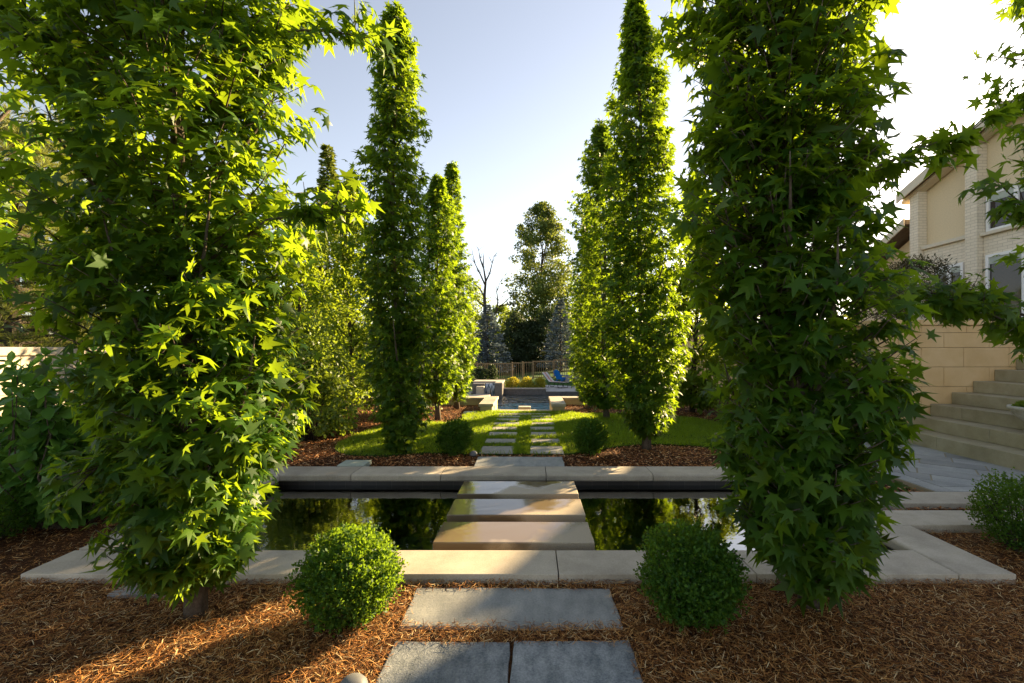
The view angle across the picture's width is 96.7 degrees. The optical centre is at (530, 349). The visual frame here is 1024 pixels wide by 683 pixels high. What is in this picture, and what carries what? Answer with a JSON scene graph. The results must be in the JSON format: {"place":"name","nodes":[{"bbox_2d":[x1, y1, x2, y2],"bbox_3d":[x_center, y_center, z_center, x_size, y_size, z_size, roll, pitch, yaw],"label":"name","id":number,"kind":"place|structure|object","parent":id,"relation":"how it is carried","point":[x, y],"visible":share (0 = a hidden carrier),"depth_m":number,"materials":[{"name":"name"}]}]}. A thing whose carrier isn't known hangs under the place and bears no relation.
{"place":"outdoors","nodes":[
{"label":"outdoors","id":0,"kind":"place"},
{"bbox_2d":[354,372,627,390],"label":"lawn","id":1,"kind":"structure","parent":0,"point":[546,381],"depth_m":36.63,"materials":[{"name":"green plant"}]},
{"bbox_2d":[363,360,578,379],"bbox_3d":[0.107,1.650,38.000,28.344,2.028,0.140,0,0,0],"label":"picket fence","id":2,"kind":"object","parent":1,"relation":"on","point":[511,363],"visible":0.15,"depth_m":37.97,"materials":[{"name":"brown wood"}]},
{"bbox_2d":[470,366,492,385],"bbox_3d":[-3.317,1.857,30.166,1.642,1.640,1.574,0,0,-20],"label":"shrub","id":3,"kind":"object","parent":1,"relation":"on","point":[480,373],"visible":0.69,"depth_m":30.02,"materials":[{"name":"green plant"}]},
{"bbox_2d":[486,364,498,379],"bbox_3d":[-2.615,1.788,30.682,1.175,1.763,1.360,0,0,0],"label":"shrub","id":4,"kind":"object","parent":1,"relation":"on","point":[492,373],"visible":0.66,"depth_m":30.51,"materials":[{"name":"green plant"}]},
{"bbox_2d":[518,376,535,387],"bbox_3d":[-0.279,2.131,28.539,1.163,1.016,1.171,0,0,-33],"label":"golden shrub","id":5,"kind":"object","parent":1,"relation":"on","point":[527,382],"visible":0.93,"depth_m":28.29,"materials":[{"name":"yellow plant"}]},
{"bbox_2d":[261,537,754,549],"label":"pond floor","id":6,"kind":"structure","parent":0,"point":[426,543],"depth_m":4.28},
{"bbox_2d":[433,522,594,553],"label":"stepping slab","id":7,"kind":"structure","parent":6,"relation":"on","point":[555,536],"depth_m":2.93,"materials":[{"name":"stone"}]},
{"bbox_2d":[447,499,585,521],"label":"stepping slab","id":8,"kind":"structure","parent":6,"relation":"on","point":[516,510],"depth_m":3.40,"materials":[{"name":"stone"}]},
{"bbox_2d":[457,481,577,498],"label":"stepping slab","id":9,"kind":"structure","parent":6,"relation":"on","point":[518,490],"depth_m":3.88,"materials":[{"name":"stone"}]},
{"bbox_2d":[256,481,892,549],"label":"pond wall","id":10,"kind":"structure","parent":6,"relation":"on","point":[422,508],"depth_m":4.43,"materials":[{"name":"tile"}]},
{"bbox_2d":[21,550,147,583],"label":"coping slab","id":11,"kind":"structure","parent":10,"relation":"on","point":[73,564],"depth_m":2.49,"materials":[{"name":"stone"}]},
{"bbox_2d":[79,527,129,549],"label":"coping slab","id":12,"kind":"structure","parent":10,"relation":"on","point":[110,541],"depth_m":2.81,"materials":[{"name":"stone"}]},
{"bbox_2d":[209,550,322,583],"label":"coping slab","id":13,"kind":"structure","parent":10,"relation":"on","point":[273,564],"depth_m":2.52,"materials":[{"name":"stone"}]},
{"bbox_2d":[259,475,278,484],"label":"coping slab","id":14,"kind":"structure","parent":10,"relation":"on","point":[276,477],"depth_m":4.26,"materials":[{"name":"stone"}]},
{"bbox_2d":[269,466,361,480],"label":"coping slab","id":15,"kind":"structure","parent":10,"relation":"on","point":[318,473],"depth_m":4.42,"materials":[{"name":"stone"}]},
{"bbox_2d":[351,466,445,480],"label":"coping slab","id":16,"kind":"structure","parent":10,"relation":"on","point":[398,473],"depth_m":4.42,"materials":[{"name":"stone"}]},
{"bbox_2d":[385,550,557,584],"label":"coping slab","id":17,"kind":"structure","parent":10,"relation":"on","point":[425,566],"depth_m":2.52,"materials":[{"name":"stone"}]},
{"bbox_2d":[441,466,545,480],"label":"coping slab","id":18,"kind":"structure","parent":10,"relation":"on","point":[493,473],"depth_m":4.42,"materials":[{"name":"stone"}]},
{"bbox_2d":[545,466,652,480],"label":"coping slab","id":19,"kind":"structure","parent":10,"relation":"on","point":[598,473],"depth_m":4.42,"materials":[{"name":"stone"}]},
{"bbox_2d":[556,550,755,583],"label":"coping slab","id":20,"kind":"structure","parent":10,"relation":"on","point":[602,565],"depth_m":2.52,"materials":[{"name":"stone"}]},
{"bbox_2d":[646,466,734,480],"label":"coping slab","id":21,"kind":"structure","parent":10,"relation":"on","point":[683,473],"depth_m":4.42,"materials":[{"name":"stone"}]},
{"bbox_2d":[733,550,957,583],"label":"coping slab","id":22,"kind":"structure","parent":10,"relation":"on","point":[901,565],"depth_m":2.49,"materials":[{"name":"stone"}]},
{"bbox_2d":[874,525,1015,583],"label":"coping slab","id":23,"kind":"structure","parent":10,"relation":"on","point":[962,564],"depth_m":2.65,"materials":[{"name":"stone"}]},
{"bbox_2d":[0,353,1023,682],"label":"ground","id":24,"kind":"structure","parent":0,"point":[30,557],"depth_m":2.04,"materials":[{"name":"brown wood"}]},
{"bbox_2d":[0,478,38,539],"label":"boxwood ball","id":25,"kind":"object","parent":24,"relation":"on","point":[6,528],"visible":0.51,"depth_m":2.98,"materials":[{"name":"green plant"}]},
{"bbox_2d":[0,0,65,332],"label":"sweetgum tree","id":26,"kind":"object","parent":24,"relation":"on","point":[5,286],"visible":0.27,"depth_m":2.66,"materials":[{"name":"green plant"}]},
{"bbox_2d":[0,101,93,355],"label":"pine tree","id":27,"kind":"object","parent":24,"relation":"on","point":[13,337],"visible":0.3,"depth_m":9.40,"materials":[{"name":"green plant"}]},
{"bbox_2d":[0,347,106,432],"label":"garden wall","id":28,"kind":"structure","parent":24,"relation":"on","point":[21,352],"depth_m":5.87,"materials":[{"name":"stone"}]},
{"bbox_2d":[0,101,138,346],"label":"pine tree","id":29,"kind":"object","parent":24,"relation":"on","point":[52,150],"visible":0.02,"depth_m":11.24,"materials":[{"name":"green plant"}]},
{"bbox_2d":[0,346,165,529],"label":"hydrangea shrub","id":30,"kind":"object","parent":24,"relation":"on","point":[36,429],"visible":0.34,"depth_m":2.99,"materials":[{"name":"green plant"}]},
{"bbox_2d":[108,586,183,597],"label":"bed slab","id":31,"kind":"structure","parent":24,"relation":"on","point":[122,592],"depth_m":2.30,"materials":[{"name":"grey stone"}]},
{"bbox_2d":[116,247,204,380],"bbox_3d":[-9.909,-0.384,12.442,4.390,5.442,3.419,0,0,40],"label":"sunlit tree","id":32,"kind":"object","parent":24,"relation":"on","point":[172,303],"visible":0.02,"depth_m":12.07,"materials":[{"name":"green plant"}]},
{"bbox_2d":[0,0,406,620],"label":"sweetgum tree","id":33,"kind":"object","parent":24,"relation":"on","point":[188,530],"visible":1,"depth_m":1.89,"materials":[{"name":"green plant"}]},
{"bbox_2d":[200,225,301,403],"bbox_3d":[-6.981,-0.835,11.441,2.804,5.167,2.732,0,0,-40],"label":"sunlit tree","id":34,"kind":"object","parent":24,"relation":"on","point":[271,265],"visible":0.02,"depth_m":11.31,"materials":[{"name":"green plant"}]},
{"bbox_2d":[232,308,362,418],"bbox_3d":[-3.696,0.343,7.332,1.922,2.026,2.001,0,0,0],"label":"viburnum shrub","id":35,"kind":"object","parent":24,"relation":"on","point":[314,332],"visible":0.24,"depth_m":7.22,"materials":[{"name":"green plant"}]},
{"bbox_2d":[252,221,348,404],"bbox_3d":[-5.233,-0.823,10.323,2.345,4.284,2.301,0,0,0],"label":"sunlit tree","id":36,"kind":"object","parent":24,"relation":"on","point":[303,302],"visible":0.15,"depth_m":10.13,"materials":[{"name":"green plant"}]},
{"bbox_2d":[270,350,363,441],"bbox_3d":[-2.869,0.659,6.192,1.321,1.336,1.378,0,0,0],"label":"viburnum shrub","id":37,"kind":"object","parent":24,"relation":"on","point":[327,419],"visible":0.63,"depth_m":6.01,"materials":[{"name":"green plant"}]},
{"bbox_2d":[304,143,366,397],"bbox_3d":[-5.363,-1.761,11.997,2.162,7.322,2.176,0,0,0],"label":"arborvitae tree","id":38,"kind":"object","parent":24,"relation":"on","point":[328,162],"visible":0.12,"depth_m":11.87,"materials":[{"name":"green plant"}]},
{"bbox_2d":[302,178,384,406],"bbox_3d":[-3.757,-1.172,9.581,1.900,4.978,1.783,0,0,18],"label":"sunlit tree","id":39,"kind":"object","parent":24,"relation":"on","point":[343,255],"visible":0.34,"depth_m":9.33,"materials":[{"name":"green plant"}]},
{"bbox_2d":[283,520,408,637],"bbox_3d":[-0.832,1.034,2.095,0.526,0.499,0.518,0,0,0],"label":"boxwood ball","id":40,"kind":"object","parent":24,"relation":"on","point":[356,570],"visible":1,"depth_m":1.99,"materials":[{"name":"green plant"}]},
{"bbox_2d":[340,673,367,682],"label":"path light","id":41,"kind":"object","parent":24,"relation":"on","point":[355,678],"visible":1,"depth_m":1.66,"materials":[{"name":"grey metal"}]},
{"bbox_2d":[341,0,445,453],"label":"sweetgum tree","id":42,"kind":"object","parent":24,"relation":"on","point":[390,277],"visible":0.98,"depth_m":5.26,"materials":[{"name":"green plant"}]},
{"bbox_2d":[350,337,441,413],"bbox_3d":[-2.471,0.457,8.504,1.670,1.690,1.501,0,0,0],"label":"viburnum shrub","id":43,"kind":"object","parent":24,"relation":"on","point":[365,385],"visible":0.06,"depth_m":8.23,"materials":[{"name":"green plant"}]},
{"bbox_2d":[344,396,498,410],"bbox_3d":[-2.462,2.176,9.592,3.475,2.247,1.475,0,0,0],"label":"seat wall","id":44,"kind":"structure","parent":24,"relation":"on","point":[486,403],"depth_m":10.05,"materials":[{"name":"stone"}]},
{"bbox_2d":[0,291,850,361],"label":"woods","id":45,"kind":"object","parent":24,"relation":"on","point":[402,324],"depth_m":75.41,"materials":[{"name":"green plant"}]},
{"bbox_2d":[412,172,470,420],"bbox_3d":[-1.687,-0.915,7.935,1.191,4.416,1.219,0,0,-41],"label":"sweetgum tree","id":46,"kind":"object","parent":24,"relation":"on","point":[441,251],"visible":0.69,"depth_m":7.75,"materials":[{"name":"green plant"}]},
{"bbox_2d":[376,641,509,682],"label":"path slab","id":47,"kind":"structure","parent":24,"relation":"on","point":[434,662],"depth_m":1.80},
{"bbox_2d":[439,160,481,408],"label":"sweetgum tree","id":48,"kind":"object","parent":24,"relation":"on","point":[453,180],"visible":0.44,"depth_m":9.36,"materials":[{"name":"green plant"}]},
{"bbox_2d":[446,272,494,357],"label":"tree","id":49,"kind":"object","parent":24,"relation":"on","point":[477,316],"visible":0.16,"depth_m":65.78,"materials":[{"name":"green plant"}]},
{"bbox_2d":[466,380,504,405],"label":"spa wall","id":50,"kind":"structure","parent":24,"relation":"on","point":[488,387],"depth_m":26.00,"materials":[{"name":"stone"}]},
{"bbox_2d":[466,304,514,372],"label":"blue spruce","id":51,"kind":"object","parent":24,"relation":"on","point":[491,335],"visible":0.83,"depth_m":45.53,"materials":[{"name":"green plant"}]},
{"bbox_2d":[465,247,515,358],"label":"dead tree","id":52,"kind":"object","parent":24,"relation":"on","point":[484,292],"visible":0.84,"depth_m":55.86,"materials":[{"name":"brown plant"}]},
{"bbox_2d":[480,304,513,364],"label":"tree","id":53,"kind":"object","parent":24,"relation":"on","point":[502,310],"visible":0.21,"depth_m":66.98,"materials":[{"name":"green plant"}]},
{"bbox_2d":[399,587,622,630],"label":"path slab","id":54,"kind":"structure","parent":24,"relation":"on","point":[520,606],"depth_m":2.17,"materials":[{"name":"grey stone"}]},
{"bbox_2d":[505,377,520,387],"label":"golden shrub","id":55,"kind":"object","parent":24,"relation":"on","point":[513,382],"visible":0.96,"depth_m":28.43,"materials":[{"name":"yellow plant"}]},
{"bbox_2d":[489,310,540,372],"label":"dark evergreen","id":56,"kind":"object","parent":24,"relation":"on","point":[512,322],"visible":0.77,"depth_m":51.17,"materials":[{"name":"green plant"}]},
{"bbox_2d":[474,457,564,465],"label":"path slab","id":57,"kind":"structure","parent":24,"relation":"on","point":[519,461],"depth_m":4.90,"materials":[{"name":"grey stone"}]},
{"bbox_2d":[493,409,551,411],"bbox_3d":[-0.160,1.254,8.960,1.154,0.134,0.207,0,0,0],"label":"pool edge coping","id":58,"kind":"object","parent":24,"relation":"on","point":[520,409],"visible":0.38,"depth_m":8.91,"materials":[{"name":"stone"}]},
{"bbox_2d":[510,318,555,370],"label":"dark evergreen","id":59,"kind":"object","parent":24,"relation":"on","point":[532,324],"visible":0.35,"depth_m":51.71,"materials":[{"name":"green plant"}]},
{"bbox_2d":[496,200,577,357],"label":"tall poplar","id":60,"kind":"object","parent":24,"relation":"on","point":[548,225],"visible":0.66,"depth_m":60.81,"materials":[{"name":"green plant"}]},
{"bbox_2d":[532,377,545,387],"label":"golden shrub","id":61,"kind":"object","parent":24,"relation":"on","point":[540,381],"visible":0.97,"depth_m":28.31,"materials":[{"name":"yellow plant"}]},
{"bbox_2d":[504,388,580,402],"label":"pool end wall","id":62,"kind":"structure","parent":24,"relation":"on","point":[514,392],"depth_m":27.40,"materials":[{"name":"stone"}]},
{"bbox_2d":[520,305,568,370],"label":"dark evergreen","id":63,"kind":"object","parent":24,"relation":"on","point":[544,318],"visible":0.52,"depth_m":51.25,"materials":[{"name":"green plant"}]},
{"bbox_2d":[536,298,574,370],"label":"blue spruce","id":64,"kind":"object","parent":24,"relation":"on","point":[556,328],"visible":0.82,"depth_m":46.55,"materials":[{"name":"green plant"}]},
{"bbox_2d":[545,385,577,391],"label":"pool deck","id":65,"kind":"structure","parent":24,"relation":"on","point":[555,388],"depth_m":29.30,"materials":[{"name":"stone"}]},
{"bbox_2d":[541,372,569,387],"bbox_3d":[1.648,1.981,30.220,1.866,1.013,0.698,0,0,38],"label":"pool lounger","id":66,"kind":"object","parent":65,"relation":"on","point":[548,377],"visible":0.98,"depth_m":30.43,"materials":[{"name":"fabric"}]},
{"bbox_2d":[553,370,567,380],"bbox_3d":[2.235,1.985,34.340,0.970,1.000,0.800,0,0,-38],"label":"slatted garden chair","id":67,"kind":"object","parent":65,"relation":"on","point":[558,375],"visible":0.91,"depth_m":34.21,"materials":[{"name":"blue plastic"}]},
{"bbox_2d":[558,274,583,357],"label":"tree","id":68,"kind":"object","parent":24,"relation":"on","point":[570,299],"visible":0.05,"depth_m":65.15,"materials":[{"name":"green plant"}]},
{"bbox_2d":[510,641,642,682],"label":"path slab","id":69,"kind":"structure","parent":24,"relation":"on","point":[579,662],"depth_m":1.80,"materials":[{"name":"grey stone"}]},
{"bbox_2d":[567,199,608,407],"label":"sweetgum tree","id":70,"kind":"object","parent":24,"relation":"on","point":[576,270],"visible":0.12,"depth_m":9.41,"materials":[{"name":"green plant"}]},
{"bbox_2d":[570,416,609,455],"bbox_3d":[0.702,1.015,5.316,0.479,0.476,0.472,0,0,0],"label":"boxwood ball","id":71,"kind":"object","parent":24,"relation":"on","point":[591,437],"visible":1,"depth_m":5.21,"materials":[{"name":"green plant"}]},
{"bbox_2d":[561,118,643,417],"bbox_3d":[1.345,-1.404,8.039,1.576,5.397,1.615,0,0,0],"label":"sweetgum tree","id":72,"kind":"object","parent":24,"relation":"on","point":[595,151],"visible":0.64,"depth_m":7.90,"materials":[{"name":"green plant"}]},
{"bbox_2d":[206,404,1021,509],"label":"bark chip mulch","id":73,"kind":"object","parent":24,"relation":"on","point":[627,454],"visible":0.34,"depth_m":5.24,"materials":[{"name":"brown wood"}]},
{"bbox_2d":[337,460,371,466],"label":"slab","id":74,"kind":"structure","parent":73,"relation":"on","point":[362,463],"depth_m":4.81,"materials":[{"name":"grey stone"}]},
{"bbox_2d":[548,396,695,410],"bbox_3d":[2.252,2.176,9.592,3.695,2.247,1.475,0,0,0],"label":"seat wall","id":75,"kind":"structure","parent":24,"relation":"on","point":[559,402],"depth_m":10.03,"materials":[{"name":"stone"}]},
{"bbox_2d":[580,0,698,449],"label":"sweetgum tree","id":76,"kind":"object","parent":24,"relation":"on","point":[649,396],"visible":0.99,"depth_m":5.38,"materials":[{"name":"green plant"}]},
{"bbox_2d":[633,516,752,635],"bbox_3d":[0.737,1.033,2.093,0.512,0.500,0.506,0,0,0],"label":"boxwood ball","id":77,"kind":"object","parent":24,"relation":"on","point":[694,550],"visible":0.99,"depth_m":1.99,"materials":[{"name":"green plant"}]},
{"bbox_2d":[657,176,736,414],"bbox_3d":[3.283,-1.043,8.908,1.663,4.735,1.721,0,0,0],"label":"sunlit tree","id":78,"kind":"object","parent":24,"relation":"on","point":[691,396],"visible":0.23,"depth_m":8.66,"materials":[{"name":"green plant"}]},
{"bbox_2d":[713,379,770,421],"bbox_3d":[3.619,0.856,7.223,1.313,1.071,1.416,0,0,0],"label":"side shrub","id":79,"kind":"object","parent":24,"relation":"on","point":[718,406],"visible":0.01,"depth_m":7.31,"materials":[{"name":"green plant"}]},
{"bbox_2d":[650,0,1023,620],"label":"sweetgum tree","id":80,"kind":"object","parent":24,"relation":"on","point":[798,461],"visible":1,"depth_m":1.99,"materials":[{"name":"green plant"}]},
{"bbox_2d":[671,320,1023,422],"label":"block wall","id":81,"kind":"structure","parent":24,"relation":"on","point":[956,358],"depth_m":6.22,"materials":[{"name":"stone"}]},
{"bbox_2d":[838,253,988,319],"bbox_3d":[6.135,-0.886,7.261,1.994,1.297,2.121,0,0,-42],"label":"maple shrub","id":82,"kind":"object","parent":81,"relation":"on","point":[936,270],"visible":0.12,"depth_m":7.01,"materials":[{"name":"green plant"}]},
{"bbox_2d":[864,439,1023,491],"bbox_3d":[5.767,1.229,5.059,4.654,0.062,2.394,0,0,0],"label":"flagstone patio","id":83,"kind":"structure","parent":24,"relation":"on","point":[958,473],"depth_m":4.49,"materials":[{"name":"stone"}]},
{"bbox_2d":[908,359,1023,470],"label":"stone staircase","id":84,"kind":"structure","parent":83,"relation":"on","point":[981,422],"depth_m":5.51,"materials":[{"name":"beige stone"}]},
{"bbox_2d":[1006,400,1023,420],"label":"stone urn","id":85,"kind":"object","parent":84,"relation":"on","point":[1016,409],"visible":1,"depth_m":4.85,"materials":[{"name":"grey stone"}]},
{"bbox_2d":[866,0,1023,364],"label":"sweetgum tree","id":86,"kind":"object","parent":24,"relation":"on","point":[960,304],"visible":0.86,"depth_m":3.00,"materials":[{"name":"green plant"}]},
{"bbox_2d":[873,510,1021,532],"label":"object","id":87,"kind":"object","parent":24,"relation":"on","point":[942,520],"visible":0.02,"depth_m":3.20,"materials":[{"name":"stone"}]},
{"bbox_2d":[876,492,1022,509],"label":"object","id":88,"kind":"object","parent":24,"relation":"on","point":[954,500],"visible":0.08,"depth_m":3.62,"materials":[{"name":"stone"}]},
{"bbox_2d":[962,466,1023,553],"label":"boxwood ball","id":89,"kind":"object","parent":24,"relation":"on","point":[1010,532],"visible":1,"depth_m":2.85,"materials":[{"name":"green plant"}]},
{"bbox_2d":[0,0,1023,347],"label":"sky","id":90,"kind":"structure","parent":0,"point":[516,89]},
{"bbox_2d":[497,403,549,409],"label":"pool floor","id":91,"kind":"structure","parent":0,"point":[538,404],"depth_m":25.93,"materials":[{"name":"tile"}]},
{"bbox_2d":[335,409,736,456],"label":"lawn","id":92,"kind":"structure","parent":0,"point":[468,454],"depth_m":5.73,"materials":[{"name":"plant"}]},
{"bbox_2d":[434,416,475,456],"bbox_3d":[-0.875,1.012,5.277,0.485,0.482,0.458,0,0,0],"label":"boxwood ball","id":93,"kind":"object","parent":92,"relation":"on","point":[455,437],"visible":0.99,"depth_m":5.18,"materials":[{"name":"green plant"}]},
{"bbox_2d":[479,446,513,453],"bbox_3d":[-0.401,1.223,5.464,0.397,0.056,0.396,0,0,0],"label":"lawn paver","id":94,"kind":"object","parent":92,"relation":"on","point":[491,449],"visible":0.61,"depth_m":5.46,"materials":[{"name":"stone"}]},
{"bbox_2d":[485,439,515,442],"bbox_3d":[-0.395,1.223,5.996,0.408,0.056,0.277,0,0,0],"label":"lawn paver","id":95,"kind":"object","parent":92,"relation":"on","point":[501,440],"visible":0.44,"depth_m":6.00,"materials":[{"name":"stone"}]},
{"bbox_2d":[489,432,516,435],"bbox_3d":[-0.392,1.223,6.494,0.412,0.056,0.278,0,0,1],"label":"lawn paver","id":96,"kind":"object","parent":92,"relation":"on","point":[493,433],"visible":0.27,"depth_m":6.51,"materials":[{"name":"stone"}]},
{"bbox_2d":[492,427,516,429],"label":"lawn paver","id":97,"kind":"object","parent":92,"relation":"on","point":[499,428],"visible":0.48,"depth_m":6.92,"materials":[{"name":"stone"}]},
{"bbox_2d":[493,422,518,424],"bbox_3d":[-0.394,1.223,7.401,0.430,0.056,0.268,0,0,0],"label":"lawn paver","id":98,"kind":"object","parent":92,"relation":"on","point":[507,423],"visible":0.27,"depth_m":7.40,"materials":[{"name":"stone"}]},
{"bbox_2d":[498,413,549,414],"bbox_3d":[-0.126,1.223,8.510,0.997,0.056,0.184,0,0,0],"label":"lawn paver","id":99,"kind":"object","parent":92,"relation":"on","point":[523,413],"visible":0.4,"depth_m":8.55,"materials":[{"name":"stone"}]},
{"bbox_2d":[530,432,555,435],"bbox_3d":[0.184,1.223,6.495,0.380,0.056,0.276,0,0,-1],"label":"lawn paver","id":100,"kind":"object","parent":92,"relation":"on","point":[543,433],"visible":0.47,"depth_m":6.51,"materials":[{"name":"stone"}]},
{"bbox_2d":[531,439,559,442],"bbox_3d":[0.196,1.223,5.997,0.381,0.056,0.277,0,0,0],"label":"lawn paver","id":101,"kind":"object","parent":92,"relation":"on","point":[543,440],"visible":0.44,"depth_m":6.00,"materials":[{"name":"stone"}]},
{"bbox_2d":[530,446,563,453],"bbox_3d":[0.192,1.223,5.464,0.399,0.056,0.396,0,0,1],"label":"lawn paver","id":102,"kind":"object","parent":92,"relation":"on","point":[547,449],"visible":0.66,"depth_m":5.46,"materials":[{"name":"stone"}]},
{"bbox_2d":[497,395,578,409],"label":"pool water","id":103,"kind":"structure","parent":0,"point":[523,404],"depth_m":23.78,"materials":[{"name":"blue liquid"}]},
{"bbox_2d":[860,99,1023,320],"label":"house","id":104,"kind":"structure","parent":0,"point":[940,222],"depth_m":11.21,"materials":[{"name":"brick"}]},
{"bbox_2d":[938,262,964,290],"bbox_3d":[10.875,-1.450,11.800,0.090,1.500,0.800,0,0,0],"label":"window","id":105,"kind":"structure","parent":104,"relation":"in","point":[961,265],"depth_m":11.62,"materials":[{"name":"white paint"}]},
{"bbox_2d":[985,249,1023,317],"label":"window","id":106,"kind":"structure","parent":104,"relation":"in","point":[1007,276],"depth_m":10.37,"materials":[{"name":"grey glass"}]},
{"bbox_2d":[986,183,1023,231],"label":"window","id":107,"kind":"structure","parent":104,"relation":"in","point":[1002,193],"depth_m":10.63,"materials":[{"name":"white paint"}]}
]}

